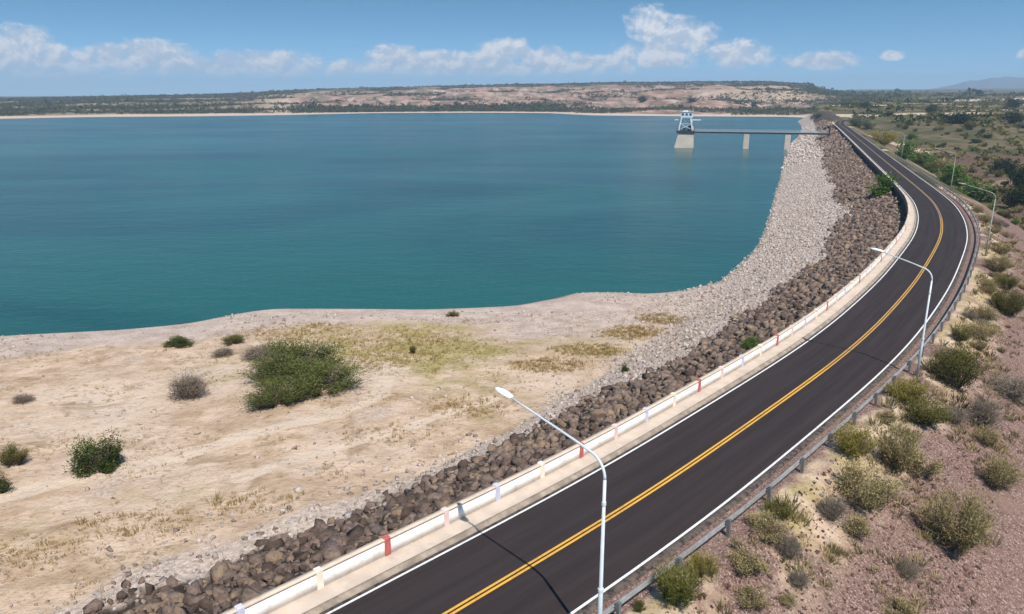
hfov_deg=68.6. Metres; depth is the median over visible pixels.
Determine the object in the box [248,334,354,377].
shrub
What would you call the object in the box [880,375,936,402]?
shrub
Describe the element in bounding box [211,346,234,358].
dead bush
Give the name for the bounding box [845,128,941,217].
line
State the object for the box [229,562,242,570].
boulder
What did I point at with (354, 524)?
boulder
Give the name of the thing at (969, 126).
scrub bush
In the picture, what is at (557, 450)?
boulder
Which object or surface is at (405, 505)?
boulder
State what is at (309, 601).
sidewalk
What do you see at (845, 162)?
riprap stones
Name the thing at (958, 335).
shrub
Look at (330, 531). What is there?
boulder
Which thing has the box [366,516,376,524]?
boulder
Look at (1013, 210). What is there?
scrub bush
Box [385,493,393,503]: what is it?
boulder
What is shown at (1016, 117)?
tree
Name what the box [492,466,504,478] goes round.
boulder
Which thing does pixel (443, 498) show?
boulder
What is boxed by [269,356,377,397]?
shrub
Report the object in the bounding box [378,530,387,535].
boulder
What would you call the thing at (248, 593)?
boulder
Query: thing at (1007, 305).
shrub
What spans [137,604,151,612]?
boulder
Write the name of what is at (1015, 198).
shrub
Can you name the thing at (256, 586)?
boulder
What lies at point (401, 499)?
boulder
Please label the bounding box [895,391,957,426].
shrub
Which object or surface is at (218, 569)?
boulder
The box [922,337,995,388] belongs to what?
shrub
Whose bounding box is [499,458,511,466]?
boulder
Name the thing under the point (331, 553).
boulder
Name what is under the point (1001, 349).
tussock
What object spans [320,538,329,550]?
boulder
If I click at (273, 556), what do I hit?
boulder
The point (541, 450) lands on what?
boulder
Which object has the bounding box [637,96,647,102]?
tree
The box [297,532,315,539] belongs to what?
boulder
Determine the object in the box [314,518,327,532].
boulder
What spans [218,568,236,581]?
boulder
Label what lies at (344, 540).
boulder
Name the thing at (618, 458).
edge line
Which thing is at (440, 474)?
boulder
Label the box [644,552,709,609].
shrub
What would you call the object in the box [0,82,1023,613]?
ground
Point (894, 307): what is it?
line
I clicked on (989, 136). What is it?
scrub bush
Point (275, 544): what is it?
boulder
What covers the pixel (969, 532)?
shrub
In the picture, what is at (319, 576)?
parapet wall
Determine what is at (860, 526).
tussock
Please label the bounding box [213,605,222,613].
boulder
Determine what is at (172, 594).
boulder
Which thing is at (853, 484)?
shrub
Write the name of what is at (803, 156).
pale stones
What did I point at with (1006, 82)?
mountains
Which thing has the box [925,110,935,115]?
scrub bush
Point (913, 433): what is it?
tussock
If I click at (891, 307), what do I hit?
line
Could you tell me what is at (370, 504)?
boulder
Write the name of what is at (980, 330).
shrub
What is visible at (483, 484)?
boulder
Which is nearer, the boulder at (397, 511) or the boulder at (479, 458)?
the boulder at (397, 511)
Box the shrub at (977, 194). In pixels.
[954,180,1002,202]
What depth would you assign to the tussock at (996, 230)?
120.84 m
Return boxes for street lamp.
[494,387,606,613]
[870,248,932,376]
[934,148,955,189]
[959,183,995,255]
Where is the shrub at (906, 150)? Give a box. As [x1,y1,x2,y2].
[892,138,921,159]
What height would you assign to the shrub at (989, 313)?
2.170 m
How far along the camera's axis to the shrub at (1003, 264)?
93.34 m
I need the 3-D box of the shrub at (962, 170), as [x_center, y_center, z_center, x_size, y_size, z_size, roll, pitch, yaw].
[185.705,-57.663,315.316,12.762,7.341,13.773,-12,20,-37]
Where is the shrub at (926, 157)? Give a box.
[908,150,936,165]
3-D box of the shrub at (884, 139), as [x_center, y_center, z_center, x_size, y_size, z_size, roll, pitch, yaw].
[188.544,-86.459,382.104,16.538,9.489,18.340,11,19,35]
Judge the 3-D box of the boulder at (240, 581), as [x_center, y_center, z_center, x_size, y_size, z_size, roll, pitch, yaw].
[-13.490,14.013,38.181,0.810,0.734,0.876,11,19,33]
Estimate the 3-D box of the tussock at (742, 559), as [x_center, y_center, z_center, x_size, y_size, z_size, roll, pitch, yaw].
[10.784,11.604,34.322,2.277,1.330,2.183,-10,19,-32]
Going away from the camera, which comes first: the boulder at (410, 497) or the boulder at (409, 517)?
the boulder at (409, 517)
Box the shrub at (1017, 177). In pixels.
[1006,164,1023,186]
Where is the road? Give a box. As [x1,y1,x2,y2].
[319,119,970,613]
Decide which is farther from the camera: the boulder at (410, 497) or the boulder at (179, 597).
the boulder at (410, 497)
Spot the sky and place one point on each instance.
(48, 47)
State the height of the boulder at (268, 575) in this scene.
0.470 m
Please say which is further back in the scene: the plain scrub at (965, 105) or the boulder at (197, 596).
the plain scrub at (965, 105)
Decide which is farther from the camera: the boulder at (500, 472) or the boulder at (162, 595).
the boulder at (500, 472)
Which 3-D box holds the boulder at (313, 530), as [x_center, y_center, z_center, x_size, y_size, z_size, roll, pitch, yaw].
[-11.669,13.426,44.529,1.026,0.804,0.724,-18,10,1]
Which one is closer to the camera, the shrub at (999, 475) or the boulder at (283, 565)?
the boulder at (283, 565)
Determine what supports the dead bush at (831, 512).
on the ground at (220, 468)
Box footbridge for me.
[695,129,830,149]
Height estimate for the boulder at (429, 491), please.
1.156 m
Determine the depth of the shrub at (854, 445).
44.66 m
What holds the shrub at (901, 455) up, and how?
on the ground at (220, 468)
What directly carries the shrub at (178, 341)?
on the ground at (220, 468)
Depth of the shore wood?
1430.33 m
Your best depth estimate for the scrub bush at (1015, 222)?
181.23 m
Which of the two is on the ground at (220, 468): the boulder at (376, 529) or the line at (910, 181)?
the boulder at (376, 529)
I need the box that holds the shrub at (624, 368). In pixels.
[620,361,629,372]
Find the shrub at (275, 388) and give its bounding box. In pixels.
[230,374,315,410]
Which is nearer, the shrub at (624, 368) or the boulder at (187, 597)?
the boulder at (187, 597)
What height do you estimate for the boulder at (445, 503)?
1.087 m
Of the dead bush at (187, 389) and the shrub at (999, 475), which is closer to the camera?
the shrub at (999, 475)
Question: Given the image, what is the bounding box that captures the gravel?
[652,261,1023,613]
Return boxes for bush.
[5,391,39,403]
[164,366,218,403]
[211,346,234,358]
[232,338,276,362]
[775,527,815,563]
[784,563,814,592]
[814,487,856,527]
[894,551,925,581]
[907,132,921,138]
[911,154,923,162]
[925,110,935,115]
[935,124,945,129]
[935,157,954,165]
[960,391,1013,431]
[962,124,974,129]
[970,138,984,142]
[970,145,980,151]
[980,369,1023,405]
[983,133,993,138]
[987,203,997,210]
[992,168,1005,176]
[997,208,1009,216]
[1005,207,1019,212]
[1010,218,1021,224]
[1012,205,1023,212]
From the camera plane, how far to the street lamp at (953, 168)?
166.90 m
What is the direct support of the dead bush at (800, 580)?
on the ground at (220, 468)
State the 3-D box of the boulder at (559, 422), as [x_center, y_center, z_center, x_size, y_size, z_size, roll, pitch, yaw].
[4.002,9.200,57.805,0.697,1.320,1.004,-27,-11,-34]
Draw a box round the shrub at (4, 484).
[0,467,16,493]
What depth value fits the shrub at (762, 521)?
36.77 m
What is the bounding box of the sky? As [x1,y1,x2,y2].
[0,0,1023,95]
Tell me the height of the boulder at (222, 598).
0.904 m
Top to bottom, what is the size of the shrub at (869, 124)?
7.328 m
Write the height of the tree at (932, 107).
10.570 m
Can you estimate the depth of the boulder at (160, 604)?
37.30 m
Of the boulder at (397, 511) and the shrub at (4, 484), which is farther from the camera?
the shrub at (4, 484)
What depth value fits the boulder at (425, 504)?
44.11 m
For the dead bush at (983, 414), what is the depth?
53.51 m
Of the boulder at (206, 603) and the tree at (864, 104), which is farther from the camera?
the tree at (864, 104)
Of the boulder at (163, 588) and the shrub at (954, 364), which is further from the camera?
the shrub at (954, 364)
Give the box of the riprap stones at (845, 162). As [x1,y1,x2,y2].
[814,119,903,254]
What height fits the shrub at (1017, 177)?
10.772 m
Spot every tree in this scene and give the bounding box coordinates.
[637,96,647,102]
[687,96,696,101]
[856,100,872,106]
[880,111,894,116]
[925,103,939,111]
[935,110,974,122]
[1000,111,1023,122]
[1002,97,1023,107]
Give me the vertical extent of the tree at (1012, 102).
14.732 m
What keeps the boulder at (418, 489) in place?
on the ground at (220, 468)
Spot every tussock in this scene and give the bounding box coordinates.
[721,543,772,576]
[731,580,774,609]
[777,592,797,606]
[828,541,846,553]
[836,513,874,538]
[876,408,900,423]
[882,591,919,613]
[900,425,926,442]
[906,446,950,476]
[938,400,976,426]
[954,308,980,319]
[969,338,988,349]
[971,205,984,212]
[976,316,994,324]
[977,213,991,222]
[987,322,1002,332]
[988,217,1006,227]
[988,227,1001,233]
[997,346,1005,352]
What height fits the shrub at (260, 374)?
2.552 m
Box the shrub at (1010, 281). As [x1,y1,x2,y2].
[991,272,1021,289]
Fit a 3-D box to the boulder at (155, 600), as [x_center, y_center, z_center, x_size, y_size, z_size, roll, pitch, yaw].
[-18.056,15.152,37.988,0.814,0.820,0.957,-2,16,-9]
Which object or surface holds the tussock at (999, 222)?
on the ground at (220, 468)
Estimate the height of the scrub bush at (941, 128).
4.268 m
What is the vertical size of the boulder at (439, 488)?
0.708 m
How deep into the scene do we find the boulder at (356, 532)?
41.94 m
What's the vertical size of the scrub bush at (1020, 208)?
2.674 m
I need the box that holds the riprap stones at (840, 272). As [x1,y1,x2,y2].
[90,238,893,613]
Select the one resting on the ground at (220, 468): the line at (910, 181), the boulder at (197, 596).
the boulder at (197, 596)
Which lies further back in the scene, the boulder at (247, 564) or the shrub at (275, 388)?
the shrub at (275, 388)
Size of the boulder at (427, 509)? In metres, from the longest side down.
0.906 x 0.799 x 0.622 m
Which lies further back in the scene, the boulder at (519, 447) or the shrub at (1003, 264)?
the shrub at (1003, 264)
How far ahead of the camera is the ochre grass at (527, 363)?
82.70 m
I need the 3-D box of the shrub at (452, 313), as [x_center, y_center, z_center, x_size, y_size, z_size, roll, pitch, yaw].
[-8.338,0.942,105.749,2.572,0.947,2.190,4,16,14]
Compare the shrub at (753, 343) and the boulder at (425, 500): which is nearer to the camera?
the boulder at (425, 500)
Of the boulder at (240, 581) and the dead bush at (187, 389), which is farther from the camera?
the dead bush at (187, 389)
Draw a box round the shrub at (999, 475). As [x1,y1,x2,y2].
[979,453,1023,490]
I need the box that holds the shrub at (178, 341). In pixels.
[161,333,194,347]
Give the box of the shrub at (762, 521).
[743,506,798,544]
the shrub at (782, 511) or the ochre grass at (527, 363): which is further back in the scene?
the ochre grass at (527, 363)
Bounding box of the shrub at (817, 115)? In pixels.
[812,111,824,118]
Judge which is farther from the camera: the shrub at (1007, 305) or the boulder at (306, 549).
the shrub at (1007, 305)
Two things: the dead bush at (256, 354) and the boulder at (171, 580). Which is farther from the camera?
the dead bush at (256, 354)
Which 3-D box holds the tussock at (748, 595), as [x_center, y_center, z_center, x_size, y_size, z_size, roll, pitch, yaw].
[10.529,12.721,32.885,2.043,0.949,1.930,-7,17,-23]
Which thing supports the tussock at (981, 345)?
on the ground at (220, 468)
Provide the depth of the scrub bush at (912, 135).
475.29 m
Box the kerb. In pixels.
[302,137,916,613]
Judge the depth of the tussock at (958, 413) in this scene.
52.67 m
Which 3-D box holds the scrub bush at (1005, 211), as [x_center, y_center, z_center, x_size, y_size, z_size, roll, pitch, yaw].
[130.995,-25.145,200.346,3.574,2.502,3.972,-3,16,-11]
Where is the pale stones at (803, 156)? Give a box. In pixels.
[725,122,853,277]
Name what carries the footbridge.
on the ground at (220, 468)
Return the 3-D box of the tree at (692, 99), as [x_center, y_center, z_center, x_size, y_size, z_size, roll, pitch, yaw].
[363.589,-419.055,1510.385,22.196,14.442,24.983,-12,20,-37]
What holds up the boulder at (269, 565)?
on the ground at (220, 468)
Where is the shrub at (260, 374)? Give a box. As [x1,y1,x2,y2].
[232,356,299,383]
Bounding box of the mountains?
[934,76,1023,88]
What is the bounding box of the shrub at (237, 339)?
[220,333,246,345]
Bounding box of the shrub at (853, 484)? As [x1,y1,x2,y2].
[828,451,913,513]
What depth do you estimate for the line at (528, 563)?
38.32 m
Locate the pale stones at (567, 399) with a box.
[17,255,827,613]
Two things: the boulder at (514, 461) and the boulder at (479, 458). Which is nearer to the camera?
the boulder at (514, 461)
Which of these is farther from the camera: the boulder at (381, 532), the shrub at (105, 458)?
the shrub at (105, 458)
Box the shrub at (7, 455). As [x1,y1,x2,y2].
[0,439,30,466]
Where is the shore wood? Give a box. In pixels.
[0,96,567,114]
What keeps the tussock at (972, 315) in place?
on the ground at (220, 468)
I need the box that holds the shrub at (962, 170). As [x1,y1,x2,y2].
[939,162,970,175]
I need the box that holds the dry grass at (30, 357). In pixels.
[0,298,720,604]
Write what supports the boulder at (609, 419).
on the ground at (220, 468)
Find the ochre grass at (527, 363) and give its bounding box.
[0,311,688,580]
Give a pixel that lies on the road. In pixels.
(563, 581)
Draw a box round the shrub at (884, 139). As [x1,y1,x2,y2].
[868,129,900,145]
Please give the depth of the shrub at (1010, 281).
87.74 m
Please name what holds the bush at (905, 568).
on the ground at (220, 468)
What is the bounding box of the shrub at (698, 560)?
[684,544,722,577]
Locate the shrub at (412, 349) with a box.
[408,344,415,352]
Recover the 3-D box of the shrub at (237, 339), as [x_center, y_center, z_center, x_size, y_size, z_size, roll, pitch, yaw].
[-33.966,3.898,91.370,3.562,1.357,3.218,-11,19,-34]
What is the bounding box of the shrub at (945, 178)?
[934,161,977,186]
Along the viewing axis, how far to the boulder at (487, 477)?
46.60 m
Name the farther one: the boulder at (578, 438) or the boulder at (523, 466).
the boulder at (578, 438)
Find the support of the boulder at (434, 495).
on the ground at (220, 468)
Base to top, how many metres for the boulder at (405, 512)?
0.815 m
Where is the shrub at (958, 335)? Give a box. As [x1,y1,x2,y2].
[949,324,973,341]
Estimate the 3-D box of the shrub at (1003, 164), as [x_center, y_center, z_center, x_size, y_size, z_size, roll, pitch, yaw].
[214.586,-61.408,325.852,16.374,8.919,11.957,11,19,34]
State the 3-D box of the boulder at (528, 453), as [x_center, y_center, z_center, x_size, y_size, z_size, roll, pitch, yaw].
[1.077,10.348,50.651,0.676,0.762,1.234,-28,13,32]
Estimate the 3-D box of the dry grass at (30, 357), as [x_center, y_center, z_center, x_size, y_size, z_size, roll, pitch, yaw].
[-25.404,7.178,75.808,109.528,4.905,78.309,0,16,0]
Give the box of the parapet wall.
[221,122,909,613]
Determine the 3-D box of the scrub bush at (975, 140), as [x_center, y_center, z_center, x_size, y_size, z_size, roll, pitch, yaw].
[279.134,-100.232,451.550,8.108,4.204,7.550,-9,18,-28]
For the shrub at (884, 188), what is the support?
on the ground at (220, 468)
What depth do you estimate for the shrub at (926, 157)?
351.46 m
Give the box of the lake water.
[0,113,802,335]
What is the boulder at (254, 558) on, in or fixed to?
on the ground at (220, 468)
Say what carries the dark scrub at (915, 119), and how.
on the ground at (220, 468)
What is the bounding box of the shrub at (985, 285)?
[976,277,999,292]
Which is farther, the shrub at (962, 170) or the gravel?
the shrub at (962, 170)
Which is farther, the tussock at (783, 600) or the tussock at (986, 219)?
the tussock at (986, 219)
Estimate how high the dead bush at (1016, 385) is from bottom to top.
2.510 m
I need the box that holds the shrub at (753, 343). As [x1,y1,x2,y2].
[739,334,759,349]
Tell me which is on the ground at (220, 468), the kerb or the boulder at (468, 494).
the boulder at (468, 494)
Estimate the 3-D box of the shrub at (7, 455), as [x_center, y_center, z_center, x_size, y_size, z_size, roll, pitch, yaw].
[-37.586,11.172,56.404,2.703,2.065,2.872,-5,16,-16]
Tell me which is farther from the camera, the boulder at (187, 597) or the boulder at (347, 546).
the boulder at (347, 546)
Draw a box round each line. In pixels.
[326,128,918,613]
[442,367,824,613]
[450,368,828,613]
[569,127,967,613]
[825,218,940,367]
[828,218,942,367]
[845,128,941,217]
[846,129,939,216]
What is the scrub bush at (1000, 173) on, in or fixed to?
on the ground at (220, 468)
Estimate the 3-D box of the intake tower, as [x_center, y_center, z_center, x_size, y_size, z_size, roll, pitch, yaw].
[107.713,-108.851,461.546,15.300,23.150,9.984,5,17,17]
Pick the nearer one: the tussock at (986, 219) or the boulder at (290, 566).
the boulder at (290, 566)
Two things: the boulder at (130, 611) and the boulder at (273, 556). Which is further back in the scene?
the boulder at (273, 556)
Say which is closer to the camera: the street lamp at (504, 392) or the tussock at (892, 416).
the street lamp at (504, 392)
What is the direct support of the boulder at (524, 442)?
on the ground at (220, 468)
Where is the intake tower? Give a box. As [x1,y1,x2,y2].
[674,110,700,147]
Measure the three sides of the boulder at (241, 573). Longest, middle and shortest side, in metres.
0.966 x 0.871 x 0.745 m
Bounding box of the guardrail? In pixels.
[602,156,980,613]
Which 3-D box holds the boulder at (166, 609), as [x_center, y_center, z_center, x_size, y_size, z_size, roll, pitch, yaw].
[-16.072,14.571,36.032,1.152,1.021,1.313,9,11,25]
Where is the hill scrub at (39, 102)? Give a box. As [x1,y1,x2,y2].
[0,80,876,115]
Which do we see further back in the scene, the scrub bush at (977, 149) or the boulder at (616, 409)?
the scrub bush at (977, 149)
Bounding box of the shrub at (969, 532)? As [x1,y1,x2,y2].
[908,484,1009,556]
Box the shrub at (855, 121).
[843,114,873,127]
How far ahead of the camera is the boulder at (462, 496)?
44.38 m
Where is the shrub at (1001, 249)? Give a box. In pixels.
[986,240,1013,254]
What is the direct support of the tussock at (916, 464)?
on the ground at (220, 468)
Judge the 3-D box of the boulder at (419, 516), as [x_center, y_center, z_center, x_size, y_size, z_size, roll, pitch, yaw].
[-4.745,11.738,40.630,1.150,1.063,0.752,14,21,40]
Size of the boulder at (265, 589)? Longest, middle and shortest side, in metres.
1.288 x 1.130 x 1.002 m
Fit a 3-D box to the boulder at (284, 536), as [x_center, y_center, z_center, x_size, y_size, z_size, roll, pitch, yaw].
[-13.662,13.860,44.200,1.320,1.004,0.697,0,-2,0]
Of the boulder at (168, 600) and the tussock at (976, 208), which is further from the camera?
the tussock at (976, 208)
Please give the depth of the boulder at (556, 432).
54.52 m
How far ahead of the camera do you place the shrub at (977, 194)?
235.19 m
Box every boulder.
[83,599,103,613]
[122,609,135,613]
[134,603,142,612]
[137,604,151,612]
[147,597,161,603]
[150,601,168,609]
[156,592,168,601]
[157,585,173,591]
[161,605,186,613]
[163,591,179,600]
[164,598,171,605]
[166,575,177,586]
[170,593,183,602]
[173,606,187,613]
[182,592,194,604]
[184,585,203,595]
[187,593,200,604]
[190,580,200,589]
[199,596,212,609]
[209,561,229,581]
[212,587,228,600]
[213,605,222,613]
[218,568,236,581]
[218,589,229,603]
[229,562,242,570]
[236,570,247,580]
[236,577,252,586]
[237,561,250,566]
[238,581,262,603]
[240,587,259,602]
[248,552,262,564]
[254,539,269,546]
[259,585,276,593]
[261,562,276,570]
[262,570,274,580]
[263,538,284,550]
[263,550,284,563]
[269,533,290,541]
[273,562,287,570]
[284,560,293,572]
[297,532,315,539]
[301,547,312,554]
[308,526,318,535]
[311,552,321,561]
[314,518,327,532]
[317,526,336,539]
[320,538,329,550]
[322,540,339,548]
[323,546,340,559]
[330,535,340,541]
[341,535,347,545]
[343,544,356,550]
[346,524,364,541]
[347,514,360,522]
[352,521,363,527]
[365,501,375,507]
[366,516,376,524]
[371,525,384,533]
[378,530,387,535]
[384,498,396,509]
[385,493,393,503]
[390,506,402,515]
[394,496,406,505]
[400,502,414,507]
[400,506,414,519]
[403,511,417,524]
[406,493,415,503]
[413,486,423,493]
[414,498,427,509]
[414,512,424,521]
[418,502,430,511]
[419,507,433,513]
[424,484,429,491]
[426,488,434,495]
[427,492,444,501]
[430,484,437,489]
[432,498,441,506]
[435,486,442,491]
[436,470,445,478]
[436,500,451,508]
[440,495,452,501]
[457,459,468,467]
[457,467,468,480]
[459,490,466,499]
[465,492,475,496]
[470,456,483,460]
[478,467,488,472]
[479,473,494,482]
[480,481,491,488]
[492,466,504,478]
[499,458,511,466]
[510,456,523,465]
[515,445,525,453]
[518,464,529,469]
[521,440,532,445]
[523,451,531,458]
[535,447,545,454]
[543,432,553,440]
[551,428,563,437]
[553,447,561,453]
[555,419,565,427]
[558,436,565,445]
[565,428,580,438]
[572,435,583,440]
[590,414,605,421]
[591,409,604,415]
[600,417,612,425]
[604,405,611,411]
[612,404,626,414]
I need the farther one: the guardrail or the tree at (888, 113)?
the tree at (888, 113)
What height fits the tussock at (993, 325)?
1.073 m
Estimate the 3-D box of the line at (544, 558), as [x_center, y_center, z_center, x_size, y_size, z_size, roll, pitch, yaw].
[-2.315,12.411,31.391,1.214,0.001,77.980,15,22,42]
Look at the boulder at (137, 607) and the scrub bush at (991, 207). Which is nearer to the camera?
the boulder at (137, 607)
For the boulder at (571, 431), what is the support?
on the ground at (220, 468)
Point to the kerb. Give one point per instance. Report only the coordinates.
(368, 583)
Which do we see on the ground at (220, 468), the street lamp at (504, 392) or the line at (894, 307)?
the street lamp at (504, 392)
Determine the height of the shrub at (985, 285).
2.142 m
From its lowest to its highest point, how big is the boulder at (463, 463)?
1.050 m
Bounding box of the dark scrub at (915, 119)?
[801,81,1023,123]
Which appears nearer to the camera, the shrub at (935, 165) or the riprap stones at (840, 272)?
the riprap stones at (840, 272)
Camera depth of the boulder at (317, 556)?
39.15 m
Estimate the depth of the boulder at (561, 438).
51.82 m
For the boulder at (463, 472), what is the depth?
49.47 m
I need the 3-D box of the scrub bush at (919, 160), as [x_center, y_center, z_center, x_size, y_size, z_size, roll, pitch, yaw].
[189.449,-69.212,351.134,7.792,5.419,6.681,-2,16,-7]
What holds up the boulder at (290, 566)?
on the ground at (220, 468)
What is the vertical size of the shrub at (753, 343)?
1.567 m
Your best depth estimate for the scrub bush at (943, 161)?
352.27 m
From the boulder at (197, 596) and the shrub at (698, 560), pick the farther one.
the boulder at (197, 596)
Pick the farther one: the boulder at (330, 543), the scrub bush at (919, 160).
the scrub bush at (919, 160)
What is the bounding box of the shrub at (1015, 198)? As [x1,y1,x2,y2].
[1000,181,1023,208]
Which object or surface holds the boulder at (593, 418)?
on the ground at (220, 468)
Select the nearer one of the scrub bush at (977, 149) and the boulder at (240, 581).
the boulder at (240, 581)
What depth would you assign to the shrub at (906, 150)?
286.69 m
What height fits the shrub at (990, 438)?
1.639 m
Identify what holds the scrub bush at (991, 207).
on the ground at (220, 468)
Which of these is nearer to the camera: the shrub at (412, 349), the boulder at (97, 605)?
the boulder at (97, 605)
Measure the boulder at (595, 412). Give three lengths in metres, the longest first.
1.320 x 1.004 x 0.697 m
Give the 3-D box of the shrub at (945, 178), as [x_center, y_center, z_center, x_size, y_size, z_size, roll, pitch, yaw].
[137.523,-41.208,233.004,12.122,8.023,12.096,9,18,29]
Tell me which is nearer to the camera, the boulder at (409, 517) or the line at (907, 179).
the boulder at (409, 517)
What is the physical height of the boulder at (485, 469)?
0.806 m
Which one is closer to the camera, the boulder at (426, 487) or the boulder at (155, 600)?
the boulder at (155, 600)
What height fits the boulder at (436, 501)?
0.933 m
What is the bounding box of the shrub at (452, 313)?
[445,311,459,316]
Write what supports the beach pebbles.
on the ground at (220, 468)
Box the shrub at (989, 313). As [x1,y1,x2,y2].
[969,301,1004,321]
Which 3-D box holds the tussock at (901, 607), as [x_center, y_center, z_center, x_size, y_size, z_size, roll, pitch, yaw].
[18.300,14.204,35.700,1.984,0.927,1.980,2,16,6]
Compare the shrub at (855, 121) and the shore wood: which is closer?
the shrub at (855, 121)
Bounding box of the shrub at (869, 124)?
[862,120,879,128]
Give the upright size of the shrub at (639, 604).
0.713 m
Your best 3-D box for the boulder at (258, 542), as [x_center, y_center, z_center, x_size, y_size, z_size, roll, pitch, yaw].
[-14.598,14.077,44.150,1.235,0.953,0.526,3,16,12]
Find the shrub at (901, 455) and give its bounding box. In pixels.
[877,413,924,473]
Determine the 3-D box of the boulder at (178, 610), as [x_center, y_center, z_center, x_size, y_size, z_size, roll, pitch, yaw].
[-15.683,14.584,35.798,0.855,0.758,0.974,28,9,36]
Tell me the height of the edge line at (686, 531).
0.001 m
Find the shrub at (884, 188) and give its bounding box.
[866,172,900,195]
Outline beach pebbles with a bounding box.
[0,288,758,613]
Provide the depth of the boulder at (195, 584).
39.37 m
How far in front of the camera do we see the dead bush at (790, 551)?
35.83 m
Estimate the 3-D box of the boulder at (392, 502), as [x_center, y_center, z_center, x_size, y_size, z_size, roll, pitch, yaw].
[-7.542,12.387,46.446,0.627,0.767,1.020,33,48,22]
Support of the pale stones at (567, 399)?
on the ground at (220, 468)
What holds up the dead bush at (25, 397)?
on the ground at (220, 468)
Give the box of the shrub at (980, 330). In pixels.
[962,319,1003,339]
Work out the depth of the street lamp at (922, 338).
56.35 m
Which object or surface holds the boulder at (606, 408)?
on the ground at (220, 468)
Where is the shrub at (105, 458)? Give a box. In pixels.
[61,426,126,477]
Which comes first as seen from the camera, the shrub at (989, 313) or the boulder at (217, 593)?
the boulder at (217, 593)
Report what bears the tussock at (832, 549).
on the ground at (220, 468)
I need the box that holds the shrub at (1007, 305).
[985,284,1023,316]
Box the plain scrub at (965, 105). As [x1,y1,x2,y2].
[806,88,1023,226]
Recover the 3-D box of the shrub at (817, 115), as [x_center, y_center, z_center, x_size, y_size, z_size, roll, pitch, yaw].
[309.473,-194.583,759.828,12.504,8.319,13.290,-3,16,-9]
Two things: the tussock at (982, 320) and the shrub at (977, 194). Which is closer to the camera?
the tussock at (982, 320)
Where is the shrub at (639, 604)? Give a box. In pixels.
[632,597,647,612]
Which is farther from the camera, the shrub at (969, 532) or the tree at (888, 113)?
the tree at (888, 113)
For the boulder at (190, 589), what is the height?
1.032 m
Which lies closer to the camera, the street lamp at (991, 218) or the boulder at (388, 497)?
the boulder at (388, 497)
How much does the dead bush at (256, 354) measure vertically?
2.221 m
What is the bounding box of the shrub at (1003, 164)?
[985,157,1021,174]
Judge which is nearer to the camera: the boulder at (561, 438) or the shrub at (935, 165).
the boulder at (561, 438)
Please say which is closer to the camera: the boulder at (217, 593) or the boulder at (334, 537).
the boulder at (217, 593)
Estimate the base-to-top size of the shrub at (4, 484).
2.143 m
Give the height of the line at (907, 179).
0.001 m
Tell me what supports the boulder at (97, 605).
on the ground at (220, 468)
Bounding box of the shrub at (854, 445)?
[830,418,883,459]
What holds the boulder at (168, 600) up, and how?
on the ground at (220, 468)
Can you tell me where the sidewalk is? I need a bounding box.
[269,123,914,613]
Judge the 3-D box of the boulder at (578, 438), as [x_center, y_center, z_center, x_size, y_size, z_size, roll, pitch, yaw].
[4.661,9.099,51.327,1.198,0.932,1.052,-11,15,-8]
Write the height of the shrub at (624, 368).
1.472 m
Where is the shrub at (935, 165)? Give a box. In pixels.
[922,161,943,172]
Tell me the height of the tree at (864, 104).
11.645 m
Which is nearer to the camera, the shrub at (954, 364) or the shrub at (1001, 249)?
the shrub at (954, 364)
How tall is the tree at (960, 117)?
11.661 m
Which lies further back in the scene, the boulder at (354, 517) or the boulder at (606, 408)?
the boulder at (606, 408)
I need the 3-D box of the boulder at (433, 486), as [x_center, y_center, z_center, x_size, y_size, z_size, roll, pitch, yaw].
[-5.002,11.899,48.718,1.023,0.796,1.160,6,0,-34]
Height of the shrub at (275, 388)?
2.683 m
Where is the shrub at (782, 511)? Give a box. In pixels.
[760,491,794,518]
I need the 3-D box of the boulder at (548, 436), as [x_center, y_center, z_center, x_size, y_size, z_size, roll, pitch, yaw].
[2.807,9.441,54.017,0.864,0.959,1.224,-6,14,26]
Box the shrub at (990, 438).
[972,424,1002,446]
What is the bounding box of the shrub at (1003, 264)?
[982,252,1015,273]

